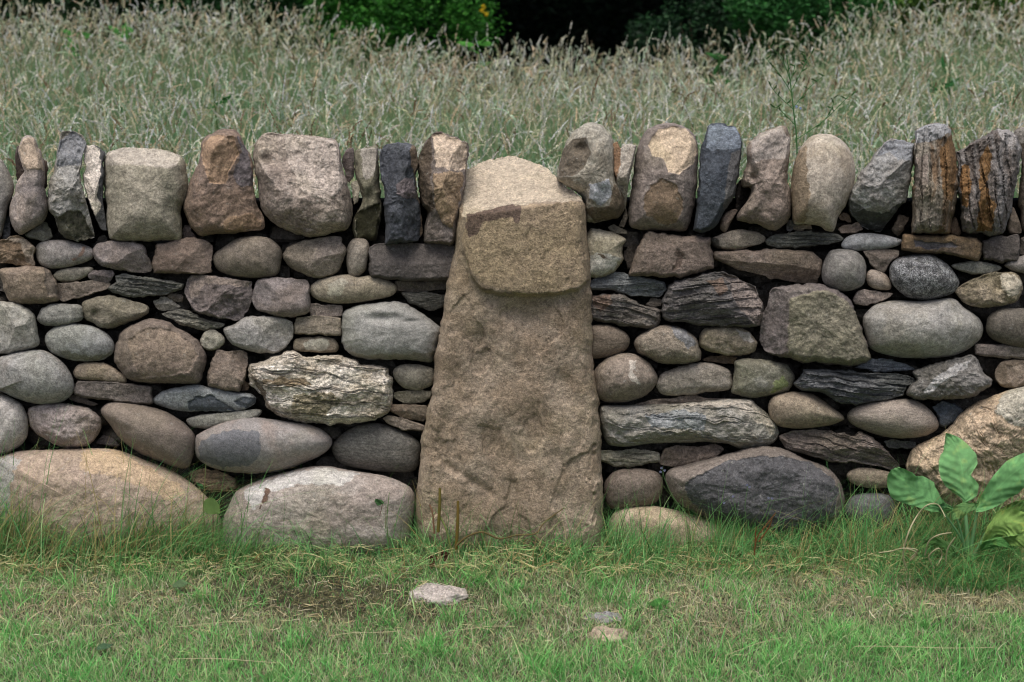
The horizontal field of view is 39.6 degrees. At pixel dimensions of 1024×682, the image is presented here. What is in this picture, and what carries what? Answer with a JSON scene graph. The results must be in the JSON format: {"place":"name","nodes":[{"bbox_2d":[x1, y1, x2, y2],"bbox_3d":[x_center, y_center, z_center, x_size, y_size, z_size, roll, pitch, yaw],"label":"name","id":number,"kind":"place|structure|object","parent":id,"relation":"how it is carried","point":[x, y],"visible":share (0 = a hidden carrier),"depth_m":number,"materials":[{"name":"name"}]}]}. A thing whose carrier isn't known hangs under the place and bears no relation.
{"place":"outdoors","nodes":[
{"label":"outdoors","id":0,"kind":"place"},
{"bbox_2d":[0,40,1023,681],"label":"ground","id":1,"kind":"structure","parent":0,"point":[288,598],"depth_m":4.05,"materials":[{"name":"plant"}]},
{"bbox_2d":[0,0,200,67],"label":"dense shrub","id":2,"kind":"object","parent":1,"relation":"on","point":[69,5],"visible":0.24,"depth_m":18.52,"materials":[{"name":"green plant"}]},
{"bbox_2d":[0,448,221,556],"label":"boulder","id":3,"kind":"object","parent":1,"relation":"on","point":[104,469],"visible":0.59,"depth_m":4.42,"materials":[{"name":"stone"}]},
{"bbox_2d":[0,393,27,454],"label":"wall stone","id":4,"kind":"object","parent":3,"relation":"on","point":[15,429],"visible":0.99,"depth_m":4.45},
{"bbox_2d":[27,403,101,448],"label":"wall stone","id":5,"kind":"object","parent":3,"relation":"on","point":[76,420],"visible":1,"depth_m":4.46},
{"bbox_2d":[0,350,74,403],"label":"wall stone","id":6,"kind":"object","parent":5,"relation":"on","point":[38,376],"visible":1,"depth_m":4.40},
{"bbox_2d":[0,301,39,353],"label":"wall stone","id":7,"kind":"object","parent":6,"relation":"on","point":[18,328],"visible":0.99,"depth_m":4.41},
{"bbox_2d":[125,0,319,70],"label":"dense shrub","id":8,"kind":"object","parent":1,"relation":"on","point":[290,4],"visible":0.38,"depth_m":18.61,"materials":[{"name":"green plant"}]},
{"bbox_2d":[222,466,414,557],"bbox_3d":[-0.628,0.581,4.579,0.638,0.409,0.351,0,15,0],"label":"boulder","id":9,"kind":"object","parent":1,"relation":"on","point":[353,495],"visible":0.73,"depth_m":4.41,"materials":[{"name":"stone"}]},
{"bbox_2d":[297,0,510,95],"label":"flowering shrub","id":10,"kind":"object","parent":1,"relation":"on","point":[357,13],"visible":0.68,"depth_m":17.60,"materials":[{"name":"green plant"}]},
{"bbox_2d":[0,0,1007,73],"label":"woodland","id":11,"kind":"object","parent":1,"relation":"on","point":[603,23],"visible":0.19,"depth_m":24.27,"materials":[{"name":"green plant"}]},
{"bbox_2d":[415,156,603,556],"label":"standing slab","id":12,"kind":"structure","parent":1,"relation":"on","point":[512,413],"depth_m":4.37,"materials":[{"name":"stone"}]},
{"bbox_2d":[0,538,1023,681],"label":"lawn grass","id":13,"kind":"structure","parent":1,"relation":"on","point":[14,634],"depth_m":3.96,"materials":[{"name":"plant"}]},
{"bbox_2d":[0,401,1023,602],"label":"rough grass","id":14,"kind":"structure","parent":1,"relation":"on","point":[858,546],"depth_m":4.37,"materials":[{"name":"plant"}]},
{"bbox_2d":[0,0,1023,197],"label":"meadow grass","id":15,"kind":"structure","parent":1,"relation":"on","point":[201,130],"depth_m":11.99,"materials":[{"name":"plant"}]},
{"bbox_2d":[0,219,1023,536],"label":"hearting","id":16,"kind":"object","parent":1,"relation":"on","point":[284,239],"visible":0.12,"depth_m":4.56,"materials":[{"name":"stone"}]},
{"bbox_2d":[0,266,59,304],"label":"wall stone","id":17,"kind":"object","parent":16,"relation":"on","point":[22,285],"visible":1,"depth_m":4.39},
{"bbox_2d":[0,235,35,265],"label":"wall stone","id":18,"kind":"object","parent":17,"relation":"on","point":[16,250],"visible":1,"depth_m":4.40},
{"bbox_2d":[9,135,47,234],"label":"cope stone","id":19,"kind":"object","parent":18,"relation":"on","point":[28,209],"visible":0.98,"depth_m":4.32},
{"bbox_2d":[58,280,109,301],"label":"wall stone","id":20,"kind":"object","parent":16,"relation":"on","point":[73,290],"visible":0.99,"depth_m":4.43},
{"bbox_2d":[53,267,92,281],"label":"wall stone","id":21,"kind":"object","parent":20,"relation":"on","point":[73,274],"visible":1,"depth_m":4.42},
{"bbox_2d":[35,240,92,268],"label":"wall stone","id":22,"kind":"object","parent":21,"relation":"on","point":[54,254],"visible":1,"depth_m":4.39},
{"bbox_2d":[47,131,94,241],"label":"cope stone","id":23,"kind":"object","parent":22,"relation":"on","point":[68,209],"visible":1,"depth_m":4.33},
{"bbox_2d":[101,402,194,468],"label":"wall stone","id":24,"kind":"object","parent":16,"relation":"on","point":[159,435],"visible":0.98,"depth_m":4.44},
{"bbox_2d":[73,381,153,404],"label":"wall stone","id":25,"kind":"object","parent":24,"relation":"on","point":[132,393],"visible":1,"depth_m":4.47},
{"bbox_2d":[73,362,126,382],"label":"wall stone","id":26,"kind":"object","parent":25,"relation":"on","point":[94,371],"visible":0.98,"depth_m":4.46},
{"bbox_2d":[45,323,114,361],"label":"wall stone","id":27,"kind":"object","parent":26,"relation":"on","point":[79,342],"visible":1,"depth_m":4.42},
{"bbox_2d":[37,303,83,325],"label":"wall stone","id":28,"kind":"object","parent":27,"relation":"on","point":[55,314],"visible":1,"depth_m":4.42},
{"bbox_2d":[81,295,148,328],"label":"wall stone","id":29,"kind":"object","parent":27,"relation":"on","point":[109,311],"visible":1,"depth_m":4.42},
{"bbox_2d":[108,273,183,297],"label":"wall stone","id":30,"kind":"object","parent":29,"relation":"on","point":[128,285],"visible":1,"depth_m":4.42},
{"bbox_2d":[92,240,151,272],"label":"wall stone","id":31,"kind":"object","parent":30,"relation":"on","point":[132,257],"visible":1,"depth_m":4.39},
{"bbox_2d":[151,237,212,274],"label":"wall stone","id":32,"kind":"object","parent":16,"relation":"on","point":[191,255],"visible":1,"depth_m":4.39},
{"bbox_2d":[183,129,264,236],"bbox_3d":[-0.914,-0.499,4.492,0.250,0.367,0.408,-3,15,-12],"label":"cope stone","id":33,"kind":"object","parent":32,"relation":"on","point":[220,198],"visible":1,"depth_m":4.32,"materials":[{"name":"stone"}]},
{"bbox_2d":[189,468,237,491],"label":"wall stone","id":34,"kind":"object","parent":16,"relation":"on","point":[209,476],"visible":0.93,"depth_m":4.55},
{"bbox_2d":[186,409,261,428],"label":"wall stone","id":35,"kind":"object","parent":16,"relation":"on","point":[204,421],"visible":0.86,"depth_m":4.49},
{"bbox_2d":[153,384,255,411],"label":"wall stone","id":36,"kind":"object","parent":35,"relation":"on","point":[193,397],"visible":1,"depth_m":4.47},
{"bbox_2d":[114,318,206,383],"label":"wall stone","id":37,"kind":"object","parent":36,"relation":"on","point":[151,350],"visible":1,"depth_m":4.40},
{"bbox_2d":[207,349,247,391],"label":"wall stone","id":38,"kind":"object","parent":16,"relation":"on","point":[227,370],"visible":1,"depth_m":4.45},
{"bbox_2d":[223,315,293,353],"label":"wall stone","id":39,"kind":"object","parent":16,"relation":"on","point":[267,334],"visible":1,"depth_m":4.42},
{"bbox_2d":[184,274,252,320],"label":"wall stone","id":40,"kind":"object","parent":39,"relation":"on","point":[221,297],"visible":1,"depth_m":4.41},
{"bbox_2d":[213,236,281,277],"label":"wall stone","id":41,"kind":"object","parent":40,"relation":"on","point":[252,257],"visible":1,"depth_m":4.38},
{"bbox_2d":[252,277,310,317],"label":"wall stone","id":42,"kind":"object","parent":39,"relation":"on","point":[281,297],"visible":1,"depth_m":4.40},
{"bbox_2d":[195,417,331,473],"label":"wall stone","id":43,"kind":"object","parent":16,"relation":"on","point":[256,445],"visible":1,"depth_m":4.43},
{"bbox_2d":[293,336,338,352],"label":"wall stone","id":44,"kind":"object","parent":16,"relation":"on","point":[319,344],"visible":1,"depth_m":4.46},
{"bbox_2d":[294,315,341,335],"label":"wall stone","id":45,"kind":"object","parent":44,"relation":"on","point":[316,324],"visible":1,"depth_m":4.44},
{"bbox_2d":[248,350,393,425],"bbox_3d":[-0.608,0.152,4.510,0.467,0.274,0.252,0,15,0],"label":"wall stone","id":46,"kind":"object","parent":16,"relation":"on","point":[329,390],"visible":1,"depth_m":4.42,"materials":[{"name":"stone"}]},
{"bbox_2d":[331,423,420,471],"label":"wall stone","id":47,"kind":"object","parent":16,"relation":"on","point":[380,447],"visible":1,"depth_m":4.50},
{"bbox_2d":[383,415,423,430],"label":"wall stone","id":48,"kind":"object","parent":47,"relation":"on","point":[402,424],"visible":0.98,"depth_m":4.50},
{"bbox_2d":[390,404,426,421],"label":"wall stone","id":49,"kind":"object","parent":48,"relation":"on","point":[416,412],"visible":0.98,"depth_m":4.49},
{"bbox_2d":[394,389,431,403],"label":"wall stone","id":50,"kind":"object","parent":49,"relation":"on","point":[412,396],"visible":0.97,"depth_m":4.49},
{"bbox_2d":[393,364,434,389],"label":"wall stone","id":51,"kind":"object","parent":50,"relation":"on","point":[413,376],"visible":0.95,"depth_m":4.46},
{"bbox_2d":[341,301,439,361],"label":"wall stone","id":52,"kind":"object","parent":51,"relation":"on","point":[392,330],"visible":0.98,"depth_m":4.39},
{"bbox_2d":[310,274,396,303],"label":"wall stone","id":53,"kind":"object","parent":52,"relation":"on","point":[343,289],"visible":1,"depth_m":4.41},
{"bbox_2d":[283,236,346,277],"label":"wall stone","id":54,"kind":"object","parent":53,"relation":"on","point":[321,257],"visible":1,"depth_m":4.38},
{"bbox_2d":[346,238,368,276],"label":"wall stone","id":55,"kind":"object","parent":53,"relation":"on","point":[357,255],"visible":1,"depth_m":4.40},
{"bbox_2d":[402,291,444,310],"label":"wall stone","id":56,"kind":"object","parent":16,"relation":"on","point":[428,301],"visible":0.98,"depth_m":4.43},
{"bbox_2d":[394,280,446,291],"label":"wall stone","id":57,"kind":"object","parent":56,"relation":"on","point":[413,286],"visible":0.88,"depth_m":4.44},
{"bbox_2d":[368,242,454,281],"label":"wall stone","id":58,"kind":"object","parent":57,"relation":"on","point":[411,261],"visible":0.95,"depth_m":4.38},
{"bbox_2d":[379,142,422,244],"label":"cope stone","id":59,"kind":"object","parent":58,"relation":"on","point":[399,163],"visible":1,"depth_m":4.31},
{"bbox_2d":[592,324,629,358],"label":"wall stone","id":60,"kind":"object","parent":16,"relation":"on","point":[609,340],"visible":0.92,"depth_m":4.42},
{"bbox_2d":[591,293,660,328],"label":"wall stone","id":61,"kind":"object","parent":16,"relation":"on","point":[621,310],"visible":0.9,"depth_m":4.42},
{"bbox_2d":[590,272,666,296],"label":"wall stone","id":62,"kind":"object","parent":61,"relation":"on","point":[623,283],"visible":0.92,"depth_m":4.42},
{"bbox_2d":[587,228,625,277],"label":"wall stone","id":63,"kind":"object","parent":62,"relation":"on","point":[605,248],"visible":0.81,"depth_m":4.37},
{"bbox_2d":[601,448,660,467],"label":"wall stone","id":64,"kind":"object","parent":16,"relation":"on","point":[630,458],"visible":0.94,"depth_m":4.51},
{"bbox_2d":[598,398,778,448],"bbox_3d":[0.564,0.269,4.518,0.580,0.192,0.199,0,15,0],"label":"wall stone","id":65,"kind":"object","parent":16,"relation":"on","point":[739,423],"visible":0.98,"depth_m":4.44,"materials":[{"name":"stone"}]},
{"bbox_2d":[594,353,657,402],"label":"wall stone","id":66,"kind":"object","parent":65,"relation":"on","point":[623,377],"visible":0.97,"depth_m":4.41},
{"bbox_2d":[731,358,794,398],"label":"wall stone","id":67,"kind":"object","parent":65,"relation":"on","point":[754,378],"visible":1,"depth_m":4.44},
{"bbox_2d":[656,362,731,395],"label":"wall stone","id":68,"kind":"object","parent":16,"relation":"on","point":[694,378],"visible":1,"depth_m":4.45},
{"bbox_2d":[634,325,701,364],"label":"wall stone","id":69,"kind":"object","parent":68,"relation":"on","point":[666,344],"visible":1,"depth_m":4.40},
{"bbox_2d":[661,271,763,327],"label":"wall stone","id":70,"kind":"object","parent":16,"relation":"on","point":[721,299],"visible":1,"depth_m":4.38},
{"bbox_2d":[628,231,713,278],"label":"wall stone","id":71,"kind":"object","parent":70,"relation":"on","point":[662,255],"visible":1,"depth_m":4.36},
{"bbox_2d":[628,123,697,231],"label":"cope stone","id":72,"kind":"object","parent":71,"relation":"on","point":[664,187],"visible":1,"depth_m":4.31,"materials":[{"name":"stone"}]},
{"bbox_2d":[693,123,741,233],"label":"cope stone","id":73,"kind":"object","parent":71,"relation":"on","point":[720,158],"visible":1,"depth_m":4.30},
{"bbox_2d":[699,327,756,355],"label":"wall stone","id":74,"kind":"object","parent":16,"relation":"on","point":[732,341],"visible":0.98,"depth_m":4.43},
{"bbox_2d":[765,230,843,248],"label":"wall stone","id":75,"kind":"object","parent":16,"relation":"on","point":[799,239],"visible":1,"depth_m":4.40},
{"bbox_2d":[791,134,854,231],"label":"cope stone","id":76,"kind":"object","parent":75,"relation":"on","point":[823,179],"visible":1,"depth_m":4.28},
{"bbox_2d":[759,283,870,366],"bbox_3d":[0.959,-0.048,4.472,0.366,0.294,0.271,0,15,0],"label":"wall stone","id":77,"kind":"object","parent":16,"relation":"on","point":[808,323],"visible":1,"depth_m":4.36,"materials":[{"name":"stone"}]},
{"bbox_2d":[713,248,821,282],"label":"wall stone","id":78,"kind":"object","parent":77,"relation":"on","point":[800,266],"visible":1,"depth_m":4.40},
{"bbox_2d":[711,229,765,249],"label":"wall stone","id":79,"kind":"object","parent":78,"relation":"on","point":[738,239],"visible":1,"depth_m":4.39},
{"bbox_2d":[821,249,865,290],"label":"wall stone","id":80,"kind":"object","parent":77,"relation":"on","point":[843,270],"visible":0.99,"depth_m":4.37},
{"bbox_2d":[841,233,901,250],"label":"wall stone","id":81,"kind":"object","parent":16,"relation":"on","point":[863,241],"visible":1,"depth_m":4.39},
{"bbox_2d":[884,439,915,448],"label":"wedge stone","id":82,"kind":"object","parent":16,"relation":"on","point":[894,443],"visible":1,"depth_m":4.54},
{"bbox_2d":[847,398,938,437],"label":"wall stone","id":83,"kind":"object","parent":82,"relation":"on","point":[901,418],"visible":1,"depth_m":4.44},
{"bbox_2d":[793,369,914,405],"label":"wall stone","id":84,"kind":"object","parent":83,"relation":"on","point":[849,386],"visible":1,"depth_m":4.42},
{"bbox_2d":[905,354,992,400],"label":"wall stone","id":85,"kind":"object","parent":83,"relation":"on","point":[965,376],"visible":0.99,"depth_m":4.41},
{"bbox_2d":[863,298,982,358],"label":"wall stone","id":86,"kind":"object","parent":85,"relation":"on","point":[938,328],"visible":1,"depth_m":4.38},
{"bbox_2d":[889,254,958,299],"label":"wall stone","id":87,"kind":"object","parent":86,"relation":"on","point":[922,276],"visible":1,"depth_m":4.36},
{"bbox_2d":[955,271,1022,307],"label":"wall stone","id":88,"kind":"object","parent":16,"relation":"on","point":[993,289],"visible":1,"depth_m":4.40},
{"bbox_2d":[951,260,1001,274],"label":"wall stone","id":89,"kind":"object","parent":88,"relation":"on","point":[975,267],"visible":0.98,"depth_m":4.41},
{"bbox_2d":[901,234,981,260],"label":"wall stone","id":90,"kind":"object","parent":89,"relation":"on","point":[970,248],"visible":1,"depth_m":4.36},
{"bbox_2d":[911,122,958,234],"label":"cope stone","id":91,"kind":"object","parent":90,"relation":"on","point":[935,186],"visible":1,"depth_m":4.28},
{"bbox_2d":[982,234,1020,263],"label":"wall stone","id":92,"kind":"object","parent":89,"relation":"on","point":[1001,249],"visible":0.99,"depth_m":4.38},
{"bbox_2d":[974,344,1023,358],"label":"wall stone","id":93,"kind":"object","parent":16,"relation":"on","point":[1003,351],"visible":0.98,"depth_m":4.45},
{"bbox_2d":[986,308,1023,347],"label":"wall stone","id":94,"kind":"object","parent":93,"relation":"on","point":[1005,326],"visible":0.99,"depth_m":4.41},
{"bbox_2d":[0,197,1023,521],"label":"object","id":95,"kind":"object","parent":1,"relation":"on","point":[904,209],"visible":0.02,"depth_m":4.57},
{"bbox_2d":[83,145,106,230],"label":"cope stone","id":96,"kind":"object","parent":95,"relation":"on","point":[94,172],"visible":1,"depth_m":4.34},
{"bbox_2d":[103,147,187,241],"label":"cope stone","id":97,"kind":"object","parent":95,"relation":"on","point":[145,192],"visible":1,"depth_m":4.32,"materials":[{"name":"stone"}]},
{"bbox_2d":[253,132,352,237],"bbox_3d":[-0.660,-0.487,4.478,0.338,0.360,0.422,0,15,0],"label":"cope stone","id":98,"kind":"object","parent":95,"relation":"on","point":[303,189],"visible":1,"depth_m":4.31,"materials":[{"name":"stone"}]},
{"bbox_2d":[352,145,381,240],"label":"cope stone","id":99,"kind":"object","parent":95,"relation":"on","point":[366,221],"visible":0.98,"depth_m":4.37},
{"bbox_2d":[418,131,468,245],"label":"cope stone","id":100,"kind":"object","parent":95,"relation":"on","point":[443,159],"visible":0.98,"depth_m":4.32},
{"bbox_2d":[556,122,624,222],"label":"cope stone","id":101,"kind":"object","parent":95,"relation":"on","point":[585,170],"visible":0.96,"depth_m":4.28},
{"bbox_2d":[613,141,635,208],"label":"cope stone","id":102,"kind":"object","parent":95,"relation":"on","point":[624,155],"visible":0.94,"depth_m":4.29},
{"bbox_2d":[736,126,791,230],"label":"cope stone","id":103,"kind":"object","parent":95,"relation":"on","point":[767,205],"visible":1,"depth_m":4.30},
{"bbox_2d":[847,138,913,231],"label":"cope stone","id":104,"kind":"object","parent":95,"relation":"on","point":[878,196],"visible":0.99,"depth_m":4.31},
{"bbox_2d":[956,128,1021,236],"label":"cope stone","id":105,"kind":"object","parent":95,"relation":"on","point":[988,167],"visible":1,"depth_m":4.30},
{"bbox_2d":[608,506,786,554],"bbox_3d":[0.613,0.638,4.580,0.647,0.244,0.227,0,15,0],"label":"boulder","id":106,"kind":"object","parent":1,"relation":"on","point":[655,510],"visible":0.38,"depth_m":4.48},
{"bbox_2d":[604,468,662,508],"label":"wall stone","id":107,"kind":"object","parent":106,"relation":"on","point":[620,484],"visible":0.94,"depth_m":4.50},
{"bbox_2d":[622,0,775,101],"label":"dense shrub","id":108,"kind":"object","parent":1,"relation":"on","point":[703,11],"visible":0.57,"depth_m":18.10,"materials":[{"name":"green plant"}]},
{"bbox_2d":[665,446,844,536],"bbox_3d":[0.784,0.490,4.577,0.591,0.370,0.349,0,15,0],"label":"boulder","id":109,"kind":"object","parent":1,"relation":"on","point":[767,471],"visible":0.94,"depth_m":4.41,"materials":[{"name":"stone"}]},
{"bbox_2d":[659,444,723,466],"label":"wall stone","id":110,"kind":"object","parent":109,"relation":"on","point":[676,456],"visible":0.95,"depth_m":4.51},
{"bbox_2d":[721,0,896,81],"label":"dense shrub","id":111,"kind":"object","parent":1,"relation":"on","point":[770,20],"visible":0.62,"depth_m":17.14,"materials":[{"name":"green plant"}]},
{"bbox_2d":[844,493,895,533],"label":"wall stone","id":112,"kind":"object","parent":1,"relation":"on","point":[886,502],"visible":0.59,"depth_m":4.52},
{"bbox_2d":[846,467,888,487],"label":"wall stone","id":113,"kind":"object","parent":112,"relation":"on","point":[868,476],"visible":0.88,"depth_m":4.52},
{"bbox_2d":[779,429,899,469],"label":"wall stone","id":114,"kind":"object","parent":113,"relation":"on","point":[860,447],"visible":0.98,"depth_m":4.48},
{"bbox_2d":[768,391,843,428],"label":"wall stone","id":115,"kind":"object","parent":114,"relation":"on","point":[797,410],"visible":1,"depth_m":4.43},
{"bbox_2d":[836,0,1023,71],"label":"yellowish shrub","id":116,"kind":"object","parent":1,"relation":"on","point":[911,4],"visible":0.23,"depth_m":17.17,"materials":[{"name":"green plant"}]},
{"bbox_2d":[887,433,1023,559],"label":"broadleaf plant","id":117,"kind":"object","parent":1,"relation":"on","point":[958,458],"visible":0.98,"depth_m":4.25,"materials":[{"name":"green plant"}]},
{"bbox_2d":[905,386,1023,523],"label":"boulder","id":118,"kind":"object","parent":1,"relation":"on","point":[993,426],"visible":0.62,"depth_m":4.42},
{"bbox_2d":[995,359,1023,388],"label":"wall stone","id":119,"kind":"object","parent":118,"relation":"on","point":[1009,373],"visible":0.98,"depth_m":4.46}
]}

